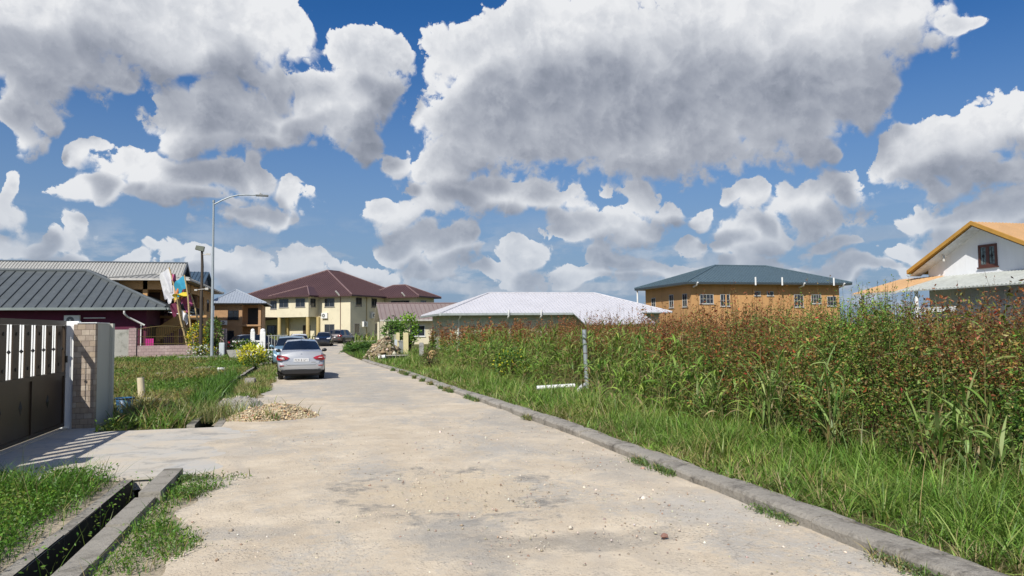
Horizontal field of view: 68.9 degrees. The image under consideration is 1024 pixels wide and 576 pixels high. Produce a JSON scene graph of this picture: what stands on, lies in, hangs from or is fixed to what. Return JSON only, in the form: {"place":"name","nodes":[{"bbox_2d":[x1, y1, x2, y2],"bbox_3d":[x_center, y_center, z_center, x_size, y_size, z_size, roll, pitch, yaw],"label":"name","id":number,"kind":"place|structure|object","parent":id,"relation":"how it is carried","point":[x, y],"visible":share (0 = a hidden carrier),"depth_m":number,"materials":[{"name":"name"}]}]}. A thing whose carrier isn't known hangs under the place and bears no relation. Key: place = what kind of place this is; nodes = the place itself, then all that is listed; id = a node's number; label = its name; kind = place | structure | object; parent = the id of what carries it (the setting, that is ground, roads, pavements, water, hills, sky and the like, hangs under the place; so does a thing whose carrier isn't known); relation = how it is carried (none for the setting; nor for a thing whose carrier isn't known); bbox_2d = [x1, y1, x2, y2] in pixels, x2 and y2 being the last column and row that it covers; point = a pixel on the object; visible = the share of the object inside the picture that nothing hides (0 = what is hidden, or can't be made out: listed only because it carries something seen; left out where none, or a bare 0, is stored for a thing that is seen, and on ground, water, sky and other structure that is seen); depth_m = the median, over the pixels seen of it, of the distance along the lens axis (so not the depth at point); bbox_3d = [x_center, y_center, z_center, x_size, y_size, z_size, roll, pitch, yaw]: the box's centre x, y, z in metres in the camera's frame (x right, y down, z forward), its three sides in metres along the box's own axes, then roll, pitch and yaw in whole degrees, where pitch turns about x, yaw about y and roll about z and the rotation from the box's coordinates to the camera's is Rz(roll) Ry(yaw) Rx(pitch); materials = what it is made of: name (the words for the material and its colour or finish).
{"place":"outdoors","nodes":[
{"label":"outdoors","id":0,"kind":"place"},
{"bbox_2d":[0,427,257,489],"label":"driveway","id":1,"kind":"structure","parent":0,"point":[157,451],"depth_m":10.70,"materials":[{"name":"concrete"}]},
{"bbox_2d":[0,428,66,454],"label":"gate track","id":2,"kind":"structure","parent":1,"relation":"on","point":[20,445],"depth_m":11.69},
{"bbox_2d":[0,318,67,449],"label":"metal gate","id":3,"kind":"structure","parent":2,"relation":"on","point":[32,406],"depth_m":11.82,"materials":[{"name":"brown metal"}]},
{"bbox_2d":[226,350,264,357],"bbox_3d":[-16.890,4.237,47.450,2.300,0.620,0.700,0,-3,-15],"label":"trough","id":4,"kind":"object","parent":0,"point":[231,353],"visible":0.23,"depth_m":46.94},
{"bbox_2d":[232,340,264,346],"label":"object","id":5,"kind":"object","parent":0,"point":[261,341],"visible":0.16,"depth_m":56.84,"materials":[{"name":"white paint"}]},
{"bbox_2d":[0,327,1023,575],"bbox_3d":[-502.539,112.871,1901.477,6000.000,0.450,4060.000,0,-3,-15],"label":"ground","id":6,"kind":"structure","parent":0,"point":[60,523],"depth_m":6.57,"materials":[{"name":"soil"}]},
{"bbox_2d":[5,321,80,428],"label":"boundary wall","id":7,"kind":"structure","parent":6,"relation":"on","point":[69,375],"depth_m":13.48,"materials":[{"name":"paint"}]},
{"bbox_2d":[0,441,138,564],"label":"drain weeds","id":8,"kind":"object","parent":6,"relation":"on","point":[24,499],"visible":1,"depth_m":7.35,"materials":[{"name":"plant"}]},
{"bbox_2d":[72,322,114,428],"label":"gate pillar","id":9,"kind":"structure","parent":6,"relation":"on","point":[93,373],"depth_m":13.51,"materials":[{"name":"concrete"}]},
{"bbox_2d":[0,260,191,280],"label":"long house","id":10,"kind":"structure","parent":6,"relation":"on","point":[113,268],"depth_m":68.97,"materials":[{"name":"metal"}]},
{"bbox_2d":[0,268,203,345],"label":"bungalow","id":11,"kind":"object","parent":6,"relation":"on","point":[84,295],"visible":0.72,"depth_m":57.50,"materials":[{"name":"grey metal"}]},
{"bbox_2d":[150,325,152,338],"bbox_3d":[-28.596,3.703,59.202,0.120,1.560,1.000,0,-3,-15],"label":"window","id":12,"kind":"structure","parent":11,"relation":"in","point":[151,329],"depth_m":59.34,"materials":[{"name":"black glass"}]},
{"bbox_2d":[114,330,128,357],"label":"block wall","id":13,"kind":"structure","parent":6,"relation":"on","point":[121,348],"depth_m":50.83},
{"bbox_2d":[114,397,139,412],"bbox_3d":[-8.460,2.562,16.389,0.406,0.328,0.487,-3,-4,40],"label":"bucket","id":14,"kind":"object","parent":6,"relation":"on","point":[120,398],"visible":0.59,"depth_m":16.23,"materials":[{"name":"blue plastic"}]},
{"bbox_2d":[0,367,257,575],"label":"drainage channel","id":15,"kind":"object","parent":6,"relation":"on","point":[98,542],"visible":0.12,"depth_m":6.64,"materials":[{"name":"concrete"}]},
{"bbox_2d":[137,377,144,397],"bbox_3d":[-9.443,2.576,19.016,0.220,0.628,0.170,-1,-3,7],"label":"pvc pipe","id":16,"kind":"object","parent":6,"relation":"on","point":[140,383],"visible":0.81,"depth_m":18.96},
{"bbox_2d":[146,339,153,345],"bbox_3d":[-26.059,4.215,53.679,0.550,1.150,0.200,0,-3,-15],"label":"magenta board","id":17,"kind":"object","parent":6,"relation":"on","point":[152,341],"visible":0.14,"depth_m":53.62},
{"bbox_2d":[128,326,198,357],"bbox_3d":[-24.045,3.705,51.641,4.400,2.199,0.460,0,-3,-15],"label":"garden fence","id":18,"kind":"object","parent":6,"relation":"on","point":[135,349],"visible":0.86,"depth_m":51.39,"materials":[{"name":"brick"}]},
{"bbox_2d":[108,273,223,344],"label":"two storey house","id":19,"kind":"structure","parent":6,"relation":"on","point":[148,284],"depth_m":62.78,"materials":[{"name":"brown"}]},
{"bbox_2d":[148,292,159,298],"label":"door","id":20,"kind":"structure","parent":19,"relation":"in","point":[154,294],"depth_m":65.25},
{"bbox_2d":[159,267,187,344],"bbox_3d":[-24.236,1.739,53.630,2.131,6.475,0.472,0,-3,-15],"label":"flag pole","id":21,"kind":"object","parent":6,"relation":"on","point":[166,276],"visible":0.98,"depth_m":53.65,"materials":[{"name":"fabric"}]},
{"bbox_2d":[170,281,189,342],"bbox_3d":[-23.877,2.183,54.008,1.638,5.630,0.474,0,-3,-15],"label":"flag pole","id":22,"kind":"object","parent":6,"relation":"on","point":[174,310],"visible":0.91,"depth_m":53.99,"materials":[{"name":"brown wood"}]},
{"bbox_2d":[94,354,266,431],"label":"lot grass","id":23,"kind":"structure","parent":6,"relation":"on","point":[128,370],"depth_m":22.03,"materials":[{"name":"plant"}]},
{"bbox_2d":[172,275,191,327],"bbox_3d":[-23.555,2.004,53.588,1.635,5.914,0.474,0,-3,-15],"label":"flag pole","id":24,"kind":"object","parent":6,"relation":"on","point":[180,284],"visible":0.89,"depth_m":53.67,"materials":[{"name":"fabric"}]},
{"bbox_2d":[183,293,203,344],"bbox_3d":[-23.106,2.700,54.471,1.808,4.630,0.435,0,-3,-15],"label":"flag pole","id":25,"kind":"object","parent":6,"relation":"on","point":[185,302],"visible":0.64,"depth_m":54.46,"materials":[{"name":"fabric"}]},
{"bbox_2d":[185,320,209,353],"bbox_3d":[-21.632,3.530,51.373,1.753,2.606,1.736,2,-4,-37],"label":"flowering shrub","id":26,"kind":"object","parent":6,"relation":"on","point":[192,330],"visible":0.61,"depth_m":51.19,"materials":[{"name":"yellow plant"}]},
{"bbox_2d":[178,356,220,358],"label":"concrete slab","id":27,"kind":"structure","parent":6,"relation":"on","point":[197,356],"depth_m":47.92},
{"bbox_2d":[190,271,210,286],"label":"blue roofed house","id":28,"kind":"structure","parent":6,"relation":"on","point":[195,276],"depth_m":88.78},
{"bbox_2d":[186,343,218,355],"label":"flowering shrub","id":29,"kind":"object","parent":6,"relation":"on","point":[196,349],"visible":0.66,"depth_m":49.36,"materials":[{"name":"white plant"}]},
{"bbox_2d":[194,245,210,353],"bbox_3d":[-20.897,0.938,50.392,0.973,7.620,0.450,0,-3,-15],"label":"utility pole","id":30,"kind":"object","parent":6,"relation":"on","point":[200,248],"visible":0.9,"depth_m":50.29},
{"bbox_2d":[205,316,223,354],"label":"flowering shrub","id":31,"kind":"object","parent":6,"relation":"on","point":[216,340],"visible":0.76,"depth_m":51.49,"materials":[{"name":"green plant"}]},
{"bbox_2d":[151,362,277,426],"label":"grass","id":32,"kind":"structure","parent":6,"relation":"on","point":[265,375],"depth_m":19.08,"materials":[{"name":"plant"}]},
{"bbox_2d":[203,329,226,354],"bbox_3d":[-21.017,3.849,52.546,1.720,1.950,0.800,0,-3,-15],"label":"garden fence","id":33,"kind":"object","parent":6,"relation":"on","point":[224,333],"visible":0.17,"depth_m":52.40,"materials":[{"name":"grey concrete"}]},
{"bbox_2d":[219,343,224,355],"bbox_3d":[-19.732,4.237,50.770,0.330,1.050,0.240,0,-3,-15],"label":"meter box","id":34,"kind":"object","parent":6,"relation":"on","point":[221,349],"visible":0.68,"depth_m":50.67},
{"bbox_2d":[210,193,267,355],"bbox_3d":[-17.937,-0.854,49.181,3.521,11.000,0.260,0,-3,-15],"label":"street lamp","id":35,"kind":"object","parent":6,"relation":"on","point":[212,307],"visible":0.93,"depth_m":48.70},
{"bbox_2d":[217,395,263,410],"bbox_3d":[-6.391,2.640,17.426,1.265,0.279,3.105,0,-3,-15],"label":"sand heap","id":36,"kind":"object","parent":6,"relation":"on","point":[252,400],"visible":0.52,"depth_m":17.04,"materials":[{"name":"stone"}]},
{"bbox_2d":[214,289,271,343],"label":"pale roofed house","id":37,"kind":"structure","parent":6,"relation":"on","point":[237,312],"depth_m":88.50,"materials":[{"name":"brown paint"}]},
{"bbox_2d":[227,331,233,340],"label":"window","id":38,"kind":"structure","parent":37,"relation":"in","point":[230,334],"depth_m":87.86,"materials":[{"name":"black glass"}]},
{"bbox_2d":[228,310,238,319],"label":"window","id":39,"kind":"structure","parent":37,"relation":"in","point":[232,314],"depth_m":88.08,"materials":[{"name":"black glass"}]},
{"bbox_2d":[248,308,257,324],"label":"door","id":40,"kind":"structure","parent":37,"relation":"in","point":[252,312],"depth_m":90.32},
{"bbox_2d":[229,338,261,349],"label":"garden bush","id":41,"kind":"object","parent":6,"relation":"on","point":[245,342],"visible":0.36,"depth_m":52.95,"materials":[{"name":"green plant"}]},
{"bbox_2d":[244,378,255,383],"bbox_3d":[-8.249,2.983,23.544,0.342,0.280,0.489,1,-4,-32],"label":"stone","id":42,"kind":"object","parent":6,"relation":"on","point":[248,380],"visible":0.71,"depth_m":23.38,"materials":[{"name":"stone"}]},
{"bbox_2d":[236,342,267,365],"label":"croton bush","id":43,"kind":"object","parent":6,"relation":"on","point":[248,348],"visible":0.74,"depth_m":36.49,"materials":[{"name":"yellow plant"}]},
{"bbox_2d":[228,334,276,351],"bbox_3d":[-21.254,4.593,62.033,4.174,1.519,2.020,2,-4,-43],"label":"parked car","id":44,"kind":"object","parent":6,"relation":"on","point":[245,336],"visible":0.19,"depth_m":61.32,"materials":[{"name":"black paint"}]},
{"bbox_2d":[241,354,268,369],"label":"croton bush","id":45,"kind":"object","parent":6,"relation":"on","point":[250,360],"visible":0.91,"depth_m":35.73,"materials":[{"name":"green plant"}]},
{"bbox_2d":[261,349,272,360],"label":"garden bush","id":46,"kind":"object","parent":6,"relation":"on","point":[268,357],"visible":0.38,"depth_m":43.94,"materials":[{"name":"green plant"}]},
{"bbox_2d":[250,329,287,350],"bbox_3d":[-19.150,4.175,58.926,2.810,1.970,0.400,0,-3,-15],"label":"fence","id":47,"kind":"object","parent":6,"relation":"on","point":[262,334],"visible":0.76,"depth_m":58.66,"materials":[{"name":"white paint"}]},
{"bbox_2d":[144,332,415,361],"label":"grass","id":48,"kind":"structure","parent":6,"relation":"on","point":[364,352],"depth_m":49.87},
{"bbox_2d":[329,329,354,343],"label":"parked car","id":49,"kind":"object","parent":6,"relation":"on","point":[342,336],"visible":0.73,"depth_m":85.52,"materials":[{"name":"grey paint"}]},
{"bbox_2d":[248,270,440,339],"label":"beige house","id":50,"kind":"structure","parent":6,"relation":"on","point":[321,301],"depth_m":110.41,"materials":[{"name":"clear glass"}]},
{"bbox_2d":[267,325,276,334],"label":"window","id":51,"kind":"structure","parent":50,"relation":"in","point":[271,329],"depth_m":112.59,"materials":[{"name":"black glass"}]},
{"bbox_2d":[270,301,276,309],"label":"window","id":52,"kind":"structure","parent":50,"relation":"in","point":[274,303],"depth_m":112.70,"materials":[{"name":"grey glass"}]},
{"bbox_2d":[279,299,288,307],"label":"window","id":53,"kind":"structure","parent":50,"relation":"in","point":[283,303],"depth_m":109.24,"materials":[{"name":"grey glass"}]},
{"bbox_2d":[295,298,304,307],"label":"window","id":54,"kind":"structure","parent":50,"relation":"in","point":[300,302],"depth_m":108.09,"materials":[{"name":"grey glass"}]},
{"bbox_2d":[310,298,315,307],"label":"window","id":55,"kind":"structure","parent":50,"relation":"in","point":[312,301],"depth_m":108.42,"materials":[{"name":"grey glass"}]},
{"bbox_2d":[324,298,334,306],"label":"window","id":56,"kind":"structure","parent":50,"relation":"in","point":[329,302],"depth_m":108.63,"materials":[{"name":"grey glass"}]},
{"bbox_2d":[324,324,334,331],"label":"window","id":57,"kind":"structure","parent":50,"relation":"in","point":[327,327],"depth_m":108.52,"materials":[{"name":"black glass"}]},
{"bbox_2d":[354,323,359,333],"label":"window","id":58,"kind":"structure","parent":50,"relation":"in","point":[356,326],"depth_m":108.42,"materials":[{"name":"grey glass"}]},
{"bbox_2d":[355,297,361,306],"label":"window","id":59,"kind":"structure","parent":50,"relation":"in","point":[358,300],"depth_m":109.08,"materials":[{"name":"grey glass"}]},
{"bbox_2d":[371,298,376,307],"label":"window","id":60,"kind":"structure","parent":50,"relation":"in","point":[373,300],"depth_m":112.65,"materials":[{"name":"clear glass"}]},
{"bbox_2d":[391,300,408,302],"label":"window","id":61,"kind":"structure","parent":50,"relation":"in","point":[404,301],"depth_m":114.34,"materials":[{"name":"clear glass"}]},
{"bbox_2d":[338,341,370,353],"bbox_3d":[-10.608,4.155,51.317,2.655,1.083,3.303,0,-3,-15],"label":"cycad","id":62,"kind":"object","parent":6,"relation":"on","point":[352,348],"visible":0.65,"depth_m":50.97,"materials":[{"name":"green plant"}]},
{"bbox_2d":[363,336,401,359],"bbox_3d":[-7.701,3.612,44.580,2.645,1.570,2.990,0,-3,-15],"label":"rubble heap","id":63,"kind":"object","parent":6,"relation":"on","point":[382,345],"visible":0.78,"depth_m":43.81,"materials":[{"name":"stone"}]},
{"bbox_2d":[379,315,407,342],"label":"garden bush","id":64,"kind":"object","parent":6,"relation":"on","point":[397,323],"visible":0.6,"depth_m":51.99,"materials":[{"name":"green plant"}]},
{"bbox_2d":[378,355,408,358],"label":"culvert block","id":65,"kind":"structure","parent":6,"relation":"on","point":[387,356],"depth_m":42.60,"materials":[{"name":"concrete"}]},
{"bbox_2d":[382,333,408,354],"bbox_3d":[-8.582,3.968,52.990,0.431,1.600,15.432,0,-3,-15],"label":"boundary fence","id":66,"kind":"object","parent":6,"relation":"on","point":[399,343],"visible":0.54,"depth_m":46.78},
{"bbox_2d":[396,311,422,351],"bbox_3d":[-7.371,3.220,53.299,1.904,3.146,2.136,1,-3,-24],"label":"garden bush","id":67,"kind":"object","parent":6,"relation":"on","point":[409,318],"visible":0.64,"depth_m":53.13,"materials":[{"name":"green plant"}]},
{"bbox_2d":[374,302,457,343],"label":"bungalow","id":68,"kind":"object","parent":6,"relation":"on","point":[383,311],"visible":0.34,"depth_m":82.60,"materials":[{"name":"beige paint"}]},
{"bbox_2d":[410,325,425,336],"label":"window","id":69,"kind":"structure","parent":68,"relation":"in","point":[422,327],"depth_m":81.70,"materials":[{"name":"glass"}]},
{"bbox_2d":[419,342,423,355],"bbox_3d":[-5.333,3.721,43.956,0.240,1.020,0.200,0,-3,-15],"label":"concrete post","id":70,"kind":"object","parent":6,"relation":"on","point":[421,346],"visible":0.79,"depth_m":43.87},
{"bbox_2d":[420,346,440,366],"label":"weed bush","id":71,"kind":"object","parent":6,"relation":"on","point":[435,355],"visible":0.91,"depth_m":32.96,"materials":[{"name":"brown plant"}]},
{"bbox_2d":[18,367,942,575],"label":"road edge weeds","id":72,"kind":"object","parent":6,"relation":"on","point":[179,491],"visible":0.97,"depth_m":6.33,"materials":[{"name":"plant"}]},
{"bbox_2d":[492,347,530,377],"bbox_3d":[0.006,2.496,24.297,1.324,1.192,1.296,1,-3,-20],"label":"weed bush","id":73,"kind":"object","parent":6,"relation":"on","point":[508,354],"visible":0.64,"depth_m":24.12,"materials":[{"name":"green plant"}]},
{"bbox_2d":[420,292,672,349],"bbox_3d":[3.041,2.842,66.554,20.624,5.118,14.258,0,-3,-15],"label":"white roofed bungalow","id":74,"kind":"object","parent":6,"relation":"on","point":[507,307],"visible":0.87,"depth_m":63.78,"materials":[{"name":"metal"}]},
{"bbox_2d":[582,330,588,385],"bbox_3d":[2.137,2.059,21.681,0.183,1.704,0.149,0,-3,-15],"label":"steel post","id":75,"kind":"object","parent":6,"relation":"on","point":[585,357],"visible":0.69,"depth_m":21.64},
{"bbox_2d":[347,344,1023,575],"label":"verge grass","id":76,"kind":"structure","parent":6,"relation":"on","point":[958,507],"depth_m":8.48,"materials":[{"name":"plant"}]},
{"bbox_2d":[537,384,574,389],"bbox_3d":[1.147,2.579,19.509,1.013,0.148,0.109,0,-3,-7],"label":"plastic pipe","id":77,"kind":"object","parent":76,"relation":"on","point":[538,387],"visible":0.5,"depth_m":19.46,"materials":[{"name":"white plastic"}]},
{"bbox_2d":[362,359,1009,575],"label":"kerb","id":78,"kind":"structure","parent":6,"relation":"on","point":[835,526],"depth_m":6.73,"materials":[{"name":"concrete"}]},
{"bbox_2d":[673,368,736,423],"bbox_3d":[3.298,1.832,12.433,1.061,1.101,1.074,2,-4,-43],"label":"grass clump","id":79,"kind":"object","parent":6,"relation":"on","point":[705,397],"visible":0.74,"depth_m":12.37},
{"bbox_2d":[428,275,1023,411],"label":"tall weeds","id":80,"kind":"object","parent":6,"relation":"on","point":[443,337],"visible":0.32,"depth_m":21.53,"materials":[{"name":"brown plant"}]},
{"bbox_2d":[733,344,803,439],"bbox_3d":[3.683,1.550,10.899,1.064,1.484,1.391,-2,-4,27],"label":"grass clump","id":81,"kind":"object","parent":6,"relation":"on","point":[769,392],"visible":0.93,"depth_m":10.78,"materials":[{"name":"plant"}]},
{"bbox_2d":[791,340,875,456],"bbox_3d":[4.101,1.433,9.560,1.117,1.561,1.192,-2,-3,16],"label":"grass clump","id":82,"kind":"object","parent":6,"relation":"on","point":[831,429],"visible":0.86,"depth_m":9.51,"materials":[{"name":"plant"}]},
{"bbox_2d":[657,274,1023,477],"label":"thicket shrubs","id":83,"kind":"object","parent":6,"relation":"on","point":[1002,382],"visible":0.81,"depth_m":10.92,"materials":[{"name":"green plant"}]},
{"bbox_2d":[778,289,961,420],"bbox_3d":[6.326,1.222,13.877,1.308,2.415,4.052,1,-4,-29],"label":"upright cane","id":84,"kind":"object","parent":6,"relation":"on","point":[884,326],"visible":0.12,"depth_m":13.06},
{"bbox_2d":[878,382,978,479],"bbox_3d":[4.655,1.567,8.175,0.976,1.128,1.223,-1,-3,-1],"label":"grass clump","id":85,"kind":"object","parent":6,"relation":"on","point":[941,441],"visible":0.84,"depth_m":8.12,"materials":[{"name":"plant"}]},
{"bbox_2d":[852,221,1023,351],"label":"gable house","id":86,"kind":"structure","parent":6,"relation":"on","point":[969,255],"depth_m":33.59,"materials":[{"name":"white paint"}]},
{"bbox_2d":[977,243,998,268],"bbox_3d":[21.186,-1.420,33.266,0.120,1.060,1.050,0,-3,-15],"label":"window","id":87,"kind":"structure","parent":86,"relation":"in","point":[987,253],"depth_m":33.25,"materials":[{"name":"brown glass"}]},
{"bbox_2d":[911,363,1020,471],"bbox_3d":[4.991,1.482,8.162,1.068,1.289,0.942,1,-4,-26],"label":"grass clump","id":88,"kind":"object","parent":6,"relation":"on","point":[973,425],"visible":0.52,"depth_m":8.15,"materials":[{"name":"plant"}]},
{"bbox_2d":[943,415,1023,489],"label":"grass clump","id":89,"kind":"object","parent":6,"relation":"on","point":[1001,446],"visible":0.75,"depth_m":7.38,"materials":[{"name":"plant"}]},
{"bbox_2d":[0,0,1023,322],"label":"sky","id":90,"kind":"structure","parent":0,"point":[452,150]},
{"bbox_2d":[162,340,919,575],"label":"road","id":91,"kind":"structure","parent":0,"point":[292,495],"depth_m":7.24,"materials":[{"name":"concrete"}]},
{"bbox_2d":[212,395,321,425],"bbox_3d":[-4.765,2.373,14.874,2.116,0.518,1.511,0,-3,-15],"label":"gravel heap","id":92,"kind":"object","parent":91,"relation":"on","point":[275,411],"visible":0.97,"depth_m":14.61,"materials":[{"name":"gravel"}]},
{"bbox_2d":[269,336,304,364],"bbox_3d":[-11.062,3.155,37.456,2.020,1.519,4.174,0,-3,-15],"label":"parked car","id":93,"kind":"object","parent":91,"relation":"on","point":[281,341],"visible":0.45,"depth_m":36.29,"materials":[{"name":"blue paint"}]},
{"bbox_2d":[291,334,307,338],"bbox_3d":[-17.685,4.550,61.926,2.020,1.519,4.174,0,-3,-17],"label":"parked car","id":94,"kind":"object","parent":91,"relation":"on","point":[305,336],"visible":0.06,"depth_m":60.49,"materials":[{"name":"white paint"}]},
{"bbox_2d":[276,337,326,379],"bbox_3d":[-8.000,2.611,28.373,1.936,1.518,4.534,0,-3,-16],"label":"parked car","id":95,"kind":"object","parent":91,"relation":"on","point":[297,357],"visible":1,"depth_m":26.36,"materials":[{"name":"silver metal"}]},
{"bbox_2d":[313,332,333,345],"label":"parked car","id":96,"kind":"object","parent":91,"relation":"on","point":[324,338],"visible":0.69,"depth_m":75.94,"materials":[{"name":"blue paint"}]},
{"bbox_2d":[660,533,667,538],"bbox_3d":[1.232,2.012,6.062,0.068,0.048,0.054,0,-3,-15],"label":"brick piece","id":97,"kind":"object","parent":91,"relation":"on","point":[663,535],"visible":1,"depth_m":6.05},
{"bbox_2d":[439,300,1023,462],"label":"cane grass","id":98,"kind":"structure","parent":0,"point":[641,380],"depth_m":17.29,"materials":[{"name":"plant"}]},
{"bbox_2d":[634,265,851,333],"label":"orange building","id":99,"kind":"structure","parent":0,"point":[713,281],"depth_m":75.58,"materials":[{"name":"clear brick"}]},
{"bbox_2d":[651,298,655,306],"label":"window","id":100,"kind":"structure","parent":99,"relation":"in","point":[653,302],"depth_m":80.89,"materials":[{"name":"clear glass"}]},
{"bbox_2d":[669,294,673,307],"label":"window","id":101,"kind":"structure","parent":99,"relation":"in","point":[671,297],"depth_m":76.82,"materials":[{"name":"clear glass"}]},
{"bbox_2d":[682,294,686,307],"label":"window","id":102,"kind":"structure","parent":99,"relation":"in","point":[684,296],"depth_m":74.13,"materials":[{"name":"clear glass"}]},
{"bbox_2d":[699,294,713,303],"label":"window","id":103,"kind":"structure","parent":99,"relation":"in","point":[710,296],"depth_m":73.25,"materials":[{"name":"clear glass"}]},
{"bbox_2d":[720,294,730,306],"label":"window","id":104,"kind":"structure","parent":99,"relation":"in","point":[722,296],"depth_m":73.70,"materials":[{"name":"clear glass"}]},
{"bbox_2d":[767,291,773,295],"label":"window","id":105,"kind":"structure","parent":99,"relation":"in","point":[771,292],"depth_m":75.10,"materials":[{"name":"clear glass"}]},
{"bbox_2d":[794,294,804,307],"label":"window","id":106,"kind":"structure","parent":99,"relation":"in","point":[795,295],"depth_m":75.89,"materials":[{"name":"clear glass"}]},
{"bbox_2d":[811,294,820,303],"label":"window","id":107,"kind":"structure","parent":99,"relation":"in","point":[815,296],"depth_m":76.41,"materials":[{"name":"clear glass"}]},
{"bbox_2d":[827,296,836,306],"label":"window","id":108,"kind":"structure","parent":99,"relation":"in","point":[830,298],"depth_m":76.86,"materials":[{"name":"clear glass"}]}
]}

